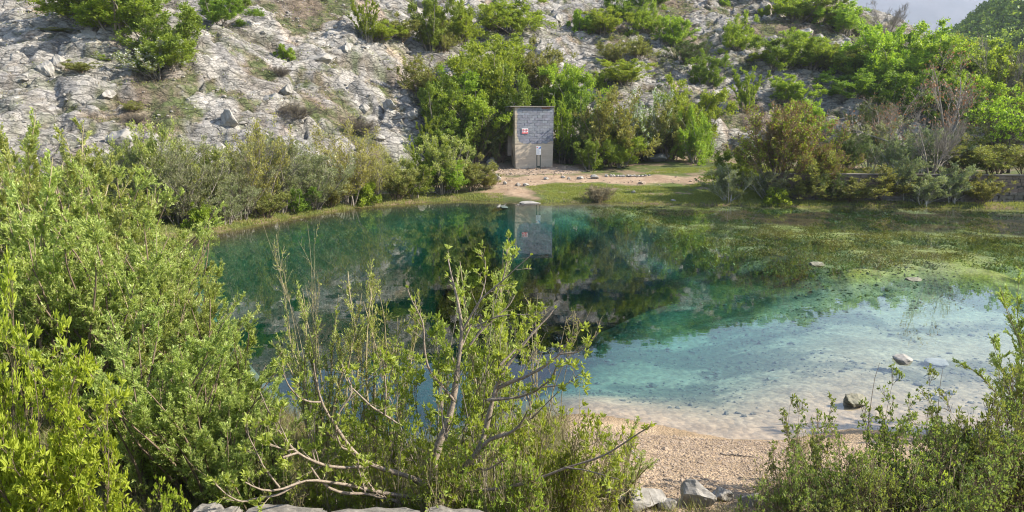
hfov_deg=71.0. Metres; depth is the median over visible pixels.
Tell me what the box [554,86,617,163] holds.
shrub
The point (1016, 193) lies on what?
stone wall
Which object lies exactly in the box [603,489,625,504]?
boulder
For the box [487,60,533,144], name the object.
shrub
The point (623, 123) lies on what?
shrub
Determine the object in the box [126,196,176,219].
shrub
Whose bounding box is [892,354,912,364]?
rock
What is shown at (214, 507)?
stone parapet
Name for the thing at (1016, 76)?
tree
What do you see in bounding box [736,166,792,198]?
shrub
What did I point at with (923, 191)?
shrub
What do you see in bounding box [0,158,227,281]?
willow
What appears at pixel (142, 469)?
willow
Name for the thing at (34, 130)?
willow
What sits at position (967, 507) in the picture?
shrub
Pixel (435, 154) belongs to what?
bank willow
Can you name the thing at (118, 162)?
bank willow
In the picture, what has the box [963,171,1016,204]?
shrub
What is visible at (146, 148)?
bank willow
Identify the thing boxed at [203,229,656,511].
fig tree
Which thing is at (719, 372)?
sunken pebbles
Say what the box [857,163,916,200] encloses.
shrub
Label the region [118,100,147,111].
shrub
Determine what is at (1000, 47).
tree
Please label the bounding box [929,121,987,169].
shrub
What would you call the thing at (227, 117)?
boulder
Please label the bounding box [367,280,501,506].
elder shrub
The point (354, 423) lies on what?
elder shrub
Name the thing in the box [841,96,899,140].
tree
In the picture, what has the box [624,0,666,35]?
shrub
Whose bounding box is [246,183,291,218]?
shrub
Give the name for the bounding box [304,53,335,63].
boulder
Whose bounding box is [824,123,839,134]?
boulder
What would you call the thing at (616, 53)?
shrub
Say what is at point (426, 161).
bank willow
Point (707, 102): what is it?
shrub
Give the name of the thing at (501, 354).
elder shrub
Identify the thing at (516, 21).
shrub
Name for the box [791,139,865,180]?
shrub
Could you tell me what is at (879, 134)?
shrub
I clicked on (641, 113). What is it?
shrub
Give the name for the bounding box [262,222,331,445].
willow
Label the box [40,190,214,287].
willow
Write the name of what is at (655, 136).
shrub
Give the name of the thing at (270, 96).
boulder
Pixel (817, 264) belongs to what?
rock
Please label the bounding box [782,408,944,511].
shrub
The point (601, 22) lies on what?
shrub
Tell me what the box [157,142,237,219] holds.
bank willow
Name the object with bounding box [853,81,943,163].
budding tree
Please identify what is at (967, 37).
tree
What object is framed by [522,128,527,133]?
warning sign
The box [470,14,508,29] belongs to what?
shrub
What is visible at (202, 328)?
willow
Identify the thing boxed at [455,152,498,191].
bank willow
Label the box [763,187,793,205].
shrub
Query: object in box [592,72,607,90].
shrub
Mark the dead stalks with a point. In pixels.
(299, 439)
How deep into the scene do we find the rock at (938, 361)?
15.07 m
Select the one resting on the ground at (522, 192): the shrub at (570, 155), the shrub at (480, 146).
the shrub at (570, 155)
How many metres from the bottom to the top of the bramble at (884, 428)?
2.167 m
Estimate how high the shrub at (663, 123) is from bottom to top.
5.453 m
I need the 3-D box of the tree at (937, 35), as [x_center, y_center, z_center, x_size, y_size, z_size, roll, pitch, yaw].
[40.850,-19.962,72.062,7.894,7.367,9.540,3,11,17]
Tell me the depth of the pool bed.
26.58 m
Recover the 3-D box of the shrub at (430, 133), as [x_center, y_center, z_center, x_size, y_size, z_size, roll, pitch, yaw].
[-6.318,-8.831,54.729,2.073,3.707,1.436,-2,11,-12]
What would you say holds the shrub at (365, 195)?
on the ground at (522, 192)
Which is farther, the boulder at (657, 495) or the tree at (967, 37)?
the tree at (967, 37)
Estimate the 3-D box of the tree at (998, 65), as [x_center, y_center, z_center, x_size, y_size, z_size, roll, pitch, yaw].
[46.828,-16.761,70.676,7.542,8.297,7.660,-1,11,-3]
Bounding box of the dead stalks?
[0,369,1022,511]
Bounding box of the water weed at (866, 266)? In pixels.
[595,204,1023,280]
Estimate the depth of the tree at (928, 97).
64.44 m
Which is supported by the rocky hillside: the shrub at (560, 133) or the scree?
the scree
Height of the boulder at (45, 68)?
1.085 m
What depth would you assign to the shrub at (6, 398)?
6.53 m
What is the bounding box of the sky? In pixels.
[849,0,988,34]
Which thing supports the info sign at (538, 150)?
on the ground at (522, 192)
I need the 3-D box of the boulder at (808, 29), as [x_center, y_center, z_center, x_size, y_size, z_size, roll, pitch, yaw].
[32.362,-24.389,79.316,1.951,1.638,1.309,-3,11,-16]
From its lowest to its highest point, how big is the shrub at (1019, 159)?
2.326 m
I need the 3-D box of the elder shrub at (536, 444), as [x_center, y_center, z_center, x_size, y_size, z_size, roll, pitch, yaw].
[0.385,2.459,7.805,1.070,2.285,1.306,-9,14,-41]
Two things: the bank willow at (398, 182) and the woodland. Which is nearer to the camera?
the bank willow at (398, 182)
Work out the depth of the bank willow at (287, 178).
36.31 m
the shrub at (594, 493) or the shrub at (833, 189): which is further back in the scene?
the shrub at (833, 189)
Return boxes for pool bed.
[171,199,1023,448]
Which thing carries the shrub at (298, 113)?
on the rocky hillside
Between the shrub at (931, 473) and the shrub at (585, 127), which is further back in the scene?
the shrub at (585, 127)
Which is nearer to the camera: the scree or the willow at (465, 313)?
the willow at (465, 313)
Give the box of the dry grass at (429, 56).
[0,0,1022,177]
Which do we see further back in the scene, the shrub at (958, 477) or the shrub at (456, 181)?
the shrub at (456, 181)
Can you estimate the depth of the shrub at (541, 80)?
63.48 m
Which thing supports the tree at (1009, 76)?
on the rocky hillside
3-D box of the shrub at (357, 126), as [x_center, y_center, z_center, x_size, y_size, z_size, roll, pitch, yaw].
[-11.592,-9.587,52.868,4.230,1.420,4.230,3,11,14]
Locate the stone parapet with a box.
[193,502,482,511]
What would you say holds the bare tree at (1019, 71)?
on the rocky hillside
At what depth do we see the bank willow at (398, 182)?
42.69 m
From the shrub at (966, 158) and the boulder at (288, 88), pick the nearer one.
the shrub at (966, 158)
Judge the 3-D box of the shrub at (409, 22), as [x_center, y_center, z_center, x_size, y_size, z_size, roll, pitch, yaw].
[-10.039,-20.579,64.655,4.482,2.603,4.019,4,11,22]
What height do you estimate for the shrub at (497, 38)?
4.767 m
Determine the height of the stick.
0.042 m
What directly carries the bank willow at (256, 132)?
on the ground at (522, 192)
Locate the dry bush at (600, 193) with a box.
[579,184,616,201]
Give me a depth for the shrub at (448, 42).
65.78 m
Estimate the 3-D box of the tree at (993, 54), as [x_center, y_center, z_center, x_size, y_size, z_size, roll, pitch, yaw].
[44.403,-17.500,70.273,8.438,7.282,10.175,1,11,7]
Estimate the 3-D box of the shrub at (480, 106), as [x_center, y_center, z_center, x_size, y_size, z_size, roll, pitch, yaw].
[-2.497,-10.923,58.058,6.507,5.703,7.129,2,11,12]
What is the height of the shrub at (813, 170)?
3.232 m
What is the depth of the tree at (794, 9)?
82.22 m
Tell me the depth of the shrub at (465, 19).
67.26 m
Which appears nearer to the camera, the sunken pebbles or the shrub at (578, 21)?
the sunken pebbles
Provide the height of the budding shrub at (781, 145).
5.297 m
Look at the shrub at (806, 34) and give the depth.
73.98 m
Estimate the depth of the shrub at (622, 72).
66.31 m
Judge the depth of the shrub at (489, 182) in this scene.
47.55 m
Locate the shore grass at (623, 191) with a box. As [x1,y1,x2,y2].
[526,163,854,203]
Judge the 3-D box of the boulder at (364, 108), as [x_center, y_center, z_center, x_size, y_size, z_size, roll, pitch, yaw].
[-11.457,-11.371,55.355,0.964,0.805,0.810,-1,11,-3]
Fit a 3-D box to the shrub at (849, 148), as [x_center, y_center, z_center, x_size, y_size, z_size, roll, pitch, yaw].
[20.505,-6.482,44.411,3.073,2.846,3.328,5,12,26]
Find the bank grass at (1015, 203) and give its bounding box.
[129,171,1023,246]
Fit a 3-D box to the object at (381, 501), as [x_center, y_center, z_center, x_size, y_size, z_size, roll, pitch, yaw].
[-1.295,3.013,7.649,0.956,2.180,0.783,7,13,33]
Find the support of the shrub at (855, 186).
on the ground at (522, 192)
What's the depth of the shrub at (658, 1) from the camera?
84.13 m
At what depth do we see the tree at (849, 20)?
80.96 m
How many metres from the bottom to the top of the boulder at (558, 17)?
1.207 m
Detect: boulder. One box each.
[36,61,54,76]
[50,54,66,68]
[70,30,96,41]
[101,89,115,98]
[104,128,136,147]
[213,141,225,152]
[220,109,237,126]
[263,93,283,100]
[281,84,292,94]
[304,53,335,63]
[338,42,352,52]
[359,103,369,113]
[375,134,384,140]
[382,99,396,110]
[402,108,418,119]
[413,0,423,7]
[486,157,496,164]
[553,13,562,22]
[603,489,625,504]
[625,488,666,511]
[642,153,669,161]
[657,498,676,510]
[680,478,716,507]
[712,486,733,501]
[715,27,723,34]
[718,102,727,109]
[739,493,764,508]
[802,28,812,37]
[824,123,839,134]
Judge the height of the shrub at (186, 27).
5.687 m
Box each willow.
[0,106,111,291]
[0,117,151,310]
[0,149,138,415]
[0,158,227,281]
[0,203,211,415]
[12,303,239,501]
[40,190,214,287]
[56,155,122,198]
[66,222,245,384]
[82,138,174,207]
[86,266,262,401]
[98,342,287,503]
[100,217,223,346]
[104,116,180,220]
[126,134,231,223]
[130,305,291,427]
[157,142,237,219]
[183,384,323,511]
[194,173,260,224]
[203,111,295,216]
[218,128,314,213]
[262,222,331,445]
[269,143,358,209]
[269,281,366,453]
[301,117,385,206]
[331,259,427,461]
[351,144,401,201]
[372,156,434,200]
[397,131,476,194]
[408,136,448,195]
[448,242,518,461]
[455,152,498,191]
[523,292,591,452]
[952,267,1023,435]
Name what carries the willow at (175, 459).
on the ground at (522, 192)
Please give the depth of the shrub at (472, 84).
57.91 m
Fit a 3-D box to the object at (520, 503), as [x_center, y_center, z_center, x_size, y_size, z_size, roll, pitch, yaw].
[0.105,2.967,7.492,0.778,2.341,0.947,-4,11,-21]
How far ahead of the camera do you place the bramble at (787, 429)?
8.58 m
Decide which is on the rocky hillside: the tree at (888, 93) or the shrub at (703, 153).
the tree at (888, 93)
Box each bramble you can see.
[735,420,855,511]
[764,391,859,497]
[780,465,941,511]
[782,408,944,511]
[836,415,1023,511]
[844,362,973,492]
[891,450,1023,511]
[905,363,1023,494]
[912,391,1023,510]
[934,364,1023,511]
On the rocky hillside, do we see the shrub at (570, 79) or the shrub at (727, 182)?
the shrub at (570, 79)
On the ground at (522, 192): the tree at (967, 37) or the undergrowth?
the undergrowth
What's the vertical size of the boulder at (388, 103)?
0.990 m
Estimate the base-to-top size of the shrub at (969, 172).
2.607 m
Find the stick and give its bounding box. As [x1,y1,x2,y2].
[720,453,752,456]
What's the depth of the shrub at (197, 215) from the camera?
31.34 m
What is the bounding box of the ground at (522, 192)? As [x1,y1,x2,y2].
[0,152,1023,511]
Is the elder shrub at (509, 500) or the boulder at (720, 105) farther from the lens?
the boulder at (720, 105)
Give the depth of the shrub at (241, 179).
33.90 m
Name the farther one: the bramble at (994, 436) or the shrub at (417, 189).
the shrub at (417, 189)
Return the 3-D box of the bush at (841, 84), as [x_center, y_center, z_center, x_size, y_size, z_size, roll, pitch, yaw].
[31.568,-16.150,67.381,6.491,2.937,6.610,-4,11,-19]
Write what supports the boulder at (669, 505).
on the ground at (522, 192)
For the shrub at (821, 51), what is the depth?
71.08 m
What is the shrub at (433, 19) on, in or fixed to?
on the rocky hillside
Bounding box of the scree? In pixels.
[0,0,981,159]
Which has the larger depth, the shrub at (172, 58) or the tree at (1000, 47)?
the tree at (1000, 47)
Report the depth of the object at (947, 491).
7.09 m
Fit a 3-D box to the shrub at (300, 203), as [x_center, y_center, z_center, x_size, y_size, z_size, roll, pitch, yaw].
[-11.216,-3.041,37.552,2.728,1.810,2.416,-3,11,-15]
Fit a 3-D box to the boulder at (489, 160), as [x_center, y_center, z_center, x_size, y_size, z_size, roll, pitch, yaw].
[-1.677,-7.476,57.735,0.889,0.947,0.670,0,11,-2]
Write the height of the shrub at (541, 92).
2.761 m
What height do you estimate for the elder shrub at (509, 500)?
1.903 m
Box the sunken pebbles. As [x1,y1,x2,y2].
[542,263,1023,416]
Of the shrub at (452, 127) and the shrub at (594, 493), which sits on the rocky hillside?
the shrub at (452, 127)
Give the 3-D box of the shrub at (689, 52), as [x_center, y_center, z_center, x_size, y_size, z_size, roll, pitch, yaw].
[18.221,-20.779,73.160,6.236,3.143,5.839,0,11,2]
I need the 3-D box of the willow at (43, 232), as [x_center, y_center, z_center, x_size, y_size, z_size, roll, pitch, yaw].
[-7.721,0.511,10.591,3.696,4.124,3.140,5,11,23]
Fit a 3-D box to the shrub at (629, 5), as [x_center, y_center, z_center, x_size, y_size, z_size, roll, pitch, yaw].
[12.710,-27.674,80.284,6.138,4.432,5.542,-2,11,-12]
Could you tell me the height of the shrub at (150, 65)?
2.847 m
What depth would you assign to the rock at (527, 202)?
42.86 m
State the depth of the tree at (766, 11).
84.64 m
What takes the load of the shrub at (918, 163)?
on the ground at (522, 192)
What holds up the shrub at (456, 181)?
on the ground at (522, 192)
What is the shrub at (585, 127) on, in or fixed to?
on the ground at (522, 192)
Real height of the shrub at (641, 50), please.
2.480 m
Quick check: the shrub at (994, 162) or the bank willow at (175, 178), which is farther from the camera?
the shrub at (994, 162)
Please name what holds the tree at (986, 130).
on the ground at (522, 192)
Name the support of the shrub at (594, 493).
on the ground at (522, 192)
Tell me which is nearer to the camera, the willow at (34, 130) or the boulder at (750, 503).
the boulder at (750, 503)
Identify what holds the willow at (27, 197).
on the ground at (522, 192)
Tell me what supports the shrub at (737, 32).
on the rocky hillside
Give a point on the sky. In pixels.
(930, 13)
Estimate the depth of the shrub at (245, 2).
59.60 m
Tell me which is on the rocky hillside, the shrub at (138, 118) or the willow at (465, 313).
the shrub at (138, 118)
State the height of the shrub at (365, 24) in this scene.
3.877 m
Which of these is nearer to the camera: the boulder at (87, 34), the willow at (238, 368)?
the willow at (238, 368)
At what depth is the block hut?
56.26 m
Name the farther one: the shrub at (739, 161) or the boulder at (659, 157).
the boulder at (659, 157)
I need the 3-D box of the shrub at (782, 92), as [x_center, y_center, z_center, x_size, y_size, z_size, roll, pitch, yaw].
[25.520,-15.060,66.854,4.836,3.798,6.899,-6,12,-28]
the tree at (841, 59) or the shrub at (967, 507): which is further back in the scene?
the tree at (841, 59)
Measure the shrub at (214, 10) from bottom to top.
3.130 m
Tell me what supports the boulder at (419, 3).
on the rocky hillside
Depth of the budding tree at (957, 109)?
43.76 m
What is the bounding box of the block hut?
[504,106,554,168]
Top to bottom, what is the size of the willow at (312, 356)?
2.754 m
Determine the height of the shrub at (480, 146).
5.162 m
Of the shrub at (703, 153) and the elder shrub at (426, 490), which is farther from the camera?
the shrub at (703, 153)
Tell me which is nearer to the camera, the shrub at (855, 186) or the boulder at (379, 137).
the shrub at (855, 186)
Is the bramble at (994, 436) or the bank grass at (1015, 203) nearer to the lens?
the bramble at (994, 436)
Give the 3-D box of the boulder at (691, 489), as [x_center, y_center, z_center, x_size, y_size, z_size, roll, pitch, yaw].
[2.140,2.765,8.265,0.398,0.401,0.268,1,11,4]
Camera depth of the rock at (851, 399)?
12.42 m
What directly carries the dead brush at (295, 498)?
on the ground at (522, 192)
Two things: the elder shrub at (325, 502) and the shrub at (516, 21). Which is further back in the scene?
the shrub at (516, 21)
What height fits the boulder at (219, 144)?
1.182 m
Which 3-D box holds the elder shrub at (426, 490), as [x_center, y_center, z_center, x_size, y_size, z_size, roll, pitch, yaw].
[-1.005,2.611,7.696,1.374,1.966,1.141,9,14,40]
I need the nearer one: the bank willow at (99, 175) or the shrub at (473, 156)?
the bank willow at (99, 175)
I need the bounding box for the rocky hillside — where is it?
[0,0,1023,180]
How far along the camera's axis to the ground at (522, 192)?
30.55 m
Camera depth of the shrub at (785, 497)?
7.59 m
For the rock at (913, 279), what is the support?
in the pool water
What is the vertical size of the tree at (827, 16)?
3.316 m
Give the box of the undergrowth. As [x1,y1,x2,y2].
[0,367,1023,511]
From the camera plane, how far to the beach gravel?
9.77 m
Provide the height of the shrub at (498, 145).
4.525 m
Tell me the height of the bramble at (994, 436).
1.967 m
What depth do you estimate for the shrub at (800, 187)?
41.94 m
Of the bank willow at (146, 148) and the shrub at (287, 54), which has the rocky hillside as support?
the shrub at (287, 54)
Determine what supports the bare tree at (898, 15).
on the rocky hillside
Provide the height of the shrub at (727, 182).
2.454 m
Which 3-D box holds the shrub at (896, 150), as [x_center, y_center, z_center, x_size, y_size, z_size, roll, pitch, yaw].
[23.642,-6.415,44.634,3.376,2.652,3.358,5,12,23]
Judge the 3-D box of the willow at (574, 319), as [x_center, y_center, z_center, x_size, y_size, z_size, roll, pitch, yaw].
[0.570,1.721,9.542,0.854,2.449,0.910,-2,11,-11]
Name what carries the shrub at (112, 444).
on the ground at (522, 192)
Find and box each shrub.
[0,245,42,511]
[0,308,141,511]
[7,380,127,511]
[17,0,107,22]
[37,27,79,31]
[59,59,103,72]
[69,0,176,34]
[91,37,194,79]
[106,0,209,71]
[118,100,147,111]
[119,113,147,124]
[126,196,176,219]
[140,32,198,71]
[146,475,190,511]
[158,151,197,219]
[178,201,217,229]
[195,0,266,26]
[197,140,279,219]
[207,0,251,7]
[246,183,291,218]
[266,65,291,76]
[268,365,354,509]
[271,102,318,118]
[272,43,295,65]
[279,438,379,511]
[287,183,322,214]
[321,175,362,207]
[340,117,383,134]
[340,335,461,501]
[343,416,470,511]
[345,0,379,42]
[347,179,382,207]
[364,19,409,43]
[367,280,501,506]
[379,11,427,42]
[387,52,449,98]
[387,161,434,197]
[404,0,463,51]
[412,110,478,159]
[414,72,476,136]
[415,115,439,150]
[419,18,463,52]
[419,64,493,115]
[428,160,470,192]
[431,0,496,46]
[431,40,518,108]
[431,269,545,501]
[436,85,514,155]
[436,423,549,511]
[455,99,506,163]
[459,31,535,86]
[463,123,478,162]
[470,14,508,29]
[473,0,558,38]
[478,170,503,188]
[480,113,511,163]
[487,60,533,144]
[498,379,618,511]
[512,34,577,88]
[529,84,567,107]
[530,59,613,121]
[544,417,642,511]
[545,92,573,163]
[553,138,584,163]
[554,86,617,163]
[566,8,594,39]
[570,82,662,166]
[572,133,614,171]
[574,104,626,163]
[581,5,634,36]
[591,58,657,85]
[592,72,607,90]
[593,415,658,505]
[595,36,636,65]
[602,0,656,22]
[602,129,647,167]
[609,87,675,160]
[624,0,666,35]
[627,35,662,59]
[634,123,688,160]
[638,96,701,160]
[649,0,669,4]
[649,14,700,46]
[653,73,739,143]
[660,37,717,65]
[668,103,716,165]
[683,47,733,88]
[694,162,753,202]
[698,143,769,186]
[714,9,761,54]
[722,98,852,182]
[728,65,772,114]
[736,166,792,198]
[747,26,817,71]
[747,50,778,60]
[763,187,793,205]
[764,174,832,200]
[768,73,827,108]
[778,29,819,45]
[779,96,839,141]
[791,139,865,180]
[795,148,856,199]
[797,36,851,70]
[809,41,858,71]
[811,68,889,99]
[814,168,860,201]
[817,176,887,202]
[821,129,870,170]
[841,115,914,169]
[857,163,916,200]
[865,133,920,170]
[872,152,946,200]
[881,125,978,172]
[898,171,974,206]
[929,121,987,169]
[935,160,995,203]
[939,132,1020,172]
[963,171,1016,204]
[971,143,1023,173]
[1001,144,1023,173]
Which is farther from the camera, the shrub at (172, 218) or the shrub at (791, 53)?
the shrub at (791, 53)
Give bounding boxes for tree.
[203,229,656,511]
[717,0,730,6]
[758,4,774,16]
[770,0,832,22]
[799,0,852,23]
[809,41,890,74]
[811,0,872,35]
[822,20,933,84]
[823,42,999,172]
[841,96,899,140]
[850,30,977,92]
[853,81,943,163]
[856,61,945,118]
[862,0,909,37]
[892,16,959,71]
[892,60,989,123]
[896,108,972,173]
[935,70,1023,132]
[939,30,985,92]
[939,37,1010,100]
[955,106,1023,159]
[960,41,1023,99]
[964,84,1023,172]
[968,34,1023,99]
[975,60,1023,125]
[976,37,1023,78]
[1005,63,1023,96]
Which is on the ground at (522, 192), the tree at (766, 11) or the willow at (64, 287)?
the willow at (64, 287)
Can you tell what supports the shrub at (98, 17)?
on the rocky hillside
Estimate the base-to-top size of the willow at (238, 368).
1.930 m
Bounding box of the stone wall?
[767,173,1023,201]
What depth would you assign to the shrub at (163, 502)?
6.20 m
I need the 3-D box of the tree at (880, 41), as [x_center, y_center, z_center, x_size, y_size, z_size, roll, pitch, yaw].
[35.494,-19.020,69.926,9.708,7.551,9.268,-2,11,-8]
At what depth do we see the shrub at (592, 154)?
54.88 m
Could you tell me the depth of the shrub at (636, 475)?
8.34 m
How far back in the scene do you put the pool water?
38.28 m
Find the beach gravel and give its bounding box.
[565,431,803,511]
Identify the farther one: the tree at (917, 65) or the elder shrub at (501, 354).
the tree at (917, 65)
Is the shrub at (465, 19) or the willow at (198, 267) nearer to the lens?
the willow at (198, 267)
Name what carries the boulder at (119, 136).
on the rocky hillside
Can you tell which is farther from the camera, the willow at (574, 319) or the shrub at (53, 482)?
the willow at (574, 319)
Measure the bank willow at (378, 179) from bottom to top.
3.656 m
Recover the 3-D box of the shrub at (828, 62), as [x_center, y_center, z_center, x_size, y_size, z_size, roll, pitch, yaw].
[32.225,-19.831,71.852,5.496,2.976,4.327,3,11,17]
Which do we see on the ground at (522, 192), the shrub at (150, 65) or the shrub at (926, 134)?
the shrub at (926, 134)
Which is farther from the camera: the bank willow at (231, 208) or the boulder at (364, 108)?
the boulder at (364, 108)
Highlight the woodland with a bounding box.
[943,0,1023,57]
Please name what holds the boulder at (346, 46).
on the rocky hillside
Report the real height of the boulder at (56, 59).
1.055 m
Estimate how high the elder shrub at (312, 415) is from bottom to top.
2.027 m
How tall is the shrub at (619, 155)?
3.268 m
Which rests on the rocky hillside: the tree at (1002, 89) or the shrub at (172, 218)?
the tree at (1002, 89)
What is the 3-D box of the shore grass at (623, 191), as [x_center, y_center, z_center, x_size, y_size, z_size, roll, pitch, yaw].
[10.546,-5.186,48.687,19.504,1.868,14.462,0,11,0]
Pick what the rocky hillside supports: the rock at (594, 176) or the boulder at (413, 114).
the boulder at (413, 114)
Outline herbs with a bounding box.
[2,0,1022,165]
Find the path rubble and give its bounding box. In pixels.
[480,165,694,190]
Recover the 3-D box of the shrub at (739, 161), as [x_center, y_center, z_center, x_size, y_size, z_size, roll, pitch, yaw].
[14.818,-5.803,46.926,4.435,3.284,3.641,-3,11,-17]
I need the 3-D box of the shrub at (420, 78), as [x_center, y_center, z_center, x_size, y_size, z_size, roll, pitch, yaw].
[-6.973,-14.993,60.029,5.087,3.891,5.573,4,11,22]
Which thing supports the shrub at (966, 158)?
on the ground at (522, 192)
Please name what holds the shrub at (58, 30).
on the rocky hillside
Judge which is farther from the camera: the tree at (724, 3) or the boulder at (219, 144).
the tree at (724, 3)
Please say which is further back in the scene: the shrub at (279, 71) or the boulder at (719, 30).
the boulder at (719, 30)
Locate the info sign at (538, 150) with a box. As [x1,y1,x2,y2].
[536,146,540,169]
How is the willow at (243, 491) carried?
on the ground at (522, 192)
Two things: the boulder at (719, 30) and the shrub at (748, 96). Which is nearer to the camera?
the shrub at (748, 96)
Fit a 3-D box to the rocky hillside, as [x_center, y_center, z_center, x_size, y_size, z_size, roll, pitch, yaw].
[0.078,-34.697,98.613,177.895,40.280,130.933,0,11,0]
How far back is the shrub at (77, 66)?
47.22 m
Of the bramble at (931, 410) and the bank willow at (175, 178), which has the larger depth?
the bank willow at (175, 178)
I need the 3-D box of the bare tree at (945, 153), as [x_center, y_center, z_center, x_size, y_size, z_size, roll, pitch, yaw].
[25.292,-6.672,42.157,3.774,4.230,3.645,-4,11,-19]
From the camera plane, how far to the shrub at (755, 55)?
72.11 m
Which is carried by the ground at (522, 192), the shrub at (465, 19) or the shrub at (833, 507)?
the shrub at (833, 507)
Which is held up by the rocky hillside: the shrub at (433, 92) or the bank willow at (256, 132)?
the shrub at (433, 92)
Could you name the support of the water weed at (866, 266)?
in the pool water
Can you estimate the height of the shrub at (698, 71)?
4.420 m
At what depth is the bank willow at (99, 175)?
32.07 m
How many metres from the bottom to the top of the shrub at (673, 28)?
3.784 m
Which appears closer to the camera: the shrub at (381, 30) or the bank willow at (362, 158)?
the bank willow at (362, 158)
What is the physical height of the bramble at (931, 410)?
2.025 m
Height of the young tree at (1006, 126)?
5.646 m
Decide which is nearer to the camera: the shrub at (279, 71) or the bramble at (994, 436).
the bramble at (994, 436)
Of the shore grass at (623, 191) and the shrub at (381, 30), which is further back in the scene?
the shrub at (381, 30)
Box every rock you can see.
[519,201,539,203]
[590,174,598,178]
[809,261,824,266]
[843,393,866,406]
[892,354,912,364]
[904,277,921,281]
[924,358,948,365]
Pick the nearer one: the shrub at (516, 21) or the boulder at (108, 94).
the boulder at (108, 94)
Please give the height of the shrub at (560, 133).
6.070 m
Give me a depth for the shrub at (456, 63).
58.19 m
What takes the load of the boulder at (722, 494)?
on the ground at (522, 192)
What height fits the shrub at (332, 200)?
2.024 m
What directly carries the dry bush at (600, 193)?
on the ground at (522, 192)
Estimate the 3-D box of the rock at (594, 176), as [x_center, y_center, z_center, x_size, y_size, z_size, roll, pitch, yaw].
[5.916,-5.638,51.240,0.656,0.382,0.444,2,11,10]
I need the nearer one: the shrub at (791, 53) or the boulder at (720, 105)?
the boulder at (720, 105)
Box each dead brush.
[252,431,343,510]
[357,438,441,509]
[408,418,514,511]
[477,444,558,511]
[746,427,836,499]
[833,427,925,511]
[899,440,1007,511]
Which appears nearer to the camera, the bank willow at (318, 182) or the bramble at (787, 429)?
the bramble at (787, 429)
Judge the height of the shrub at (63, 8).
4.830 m
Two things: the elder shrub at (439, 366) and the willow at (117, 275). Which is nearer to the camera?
the elder shrub at (439, 366)

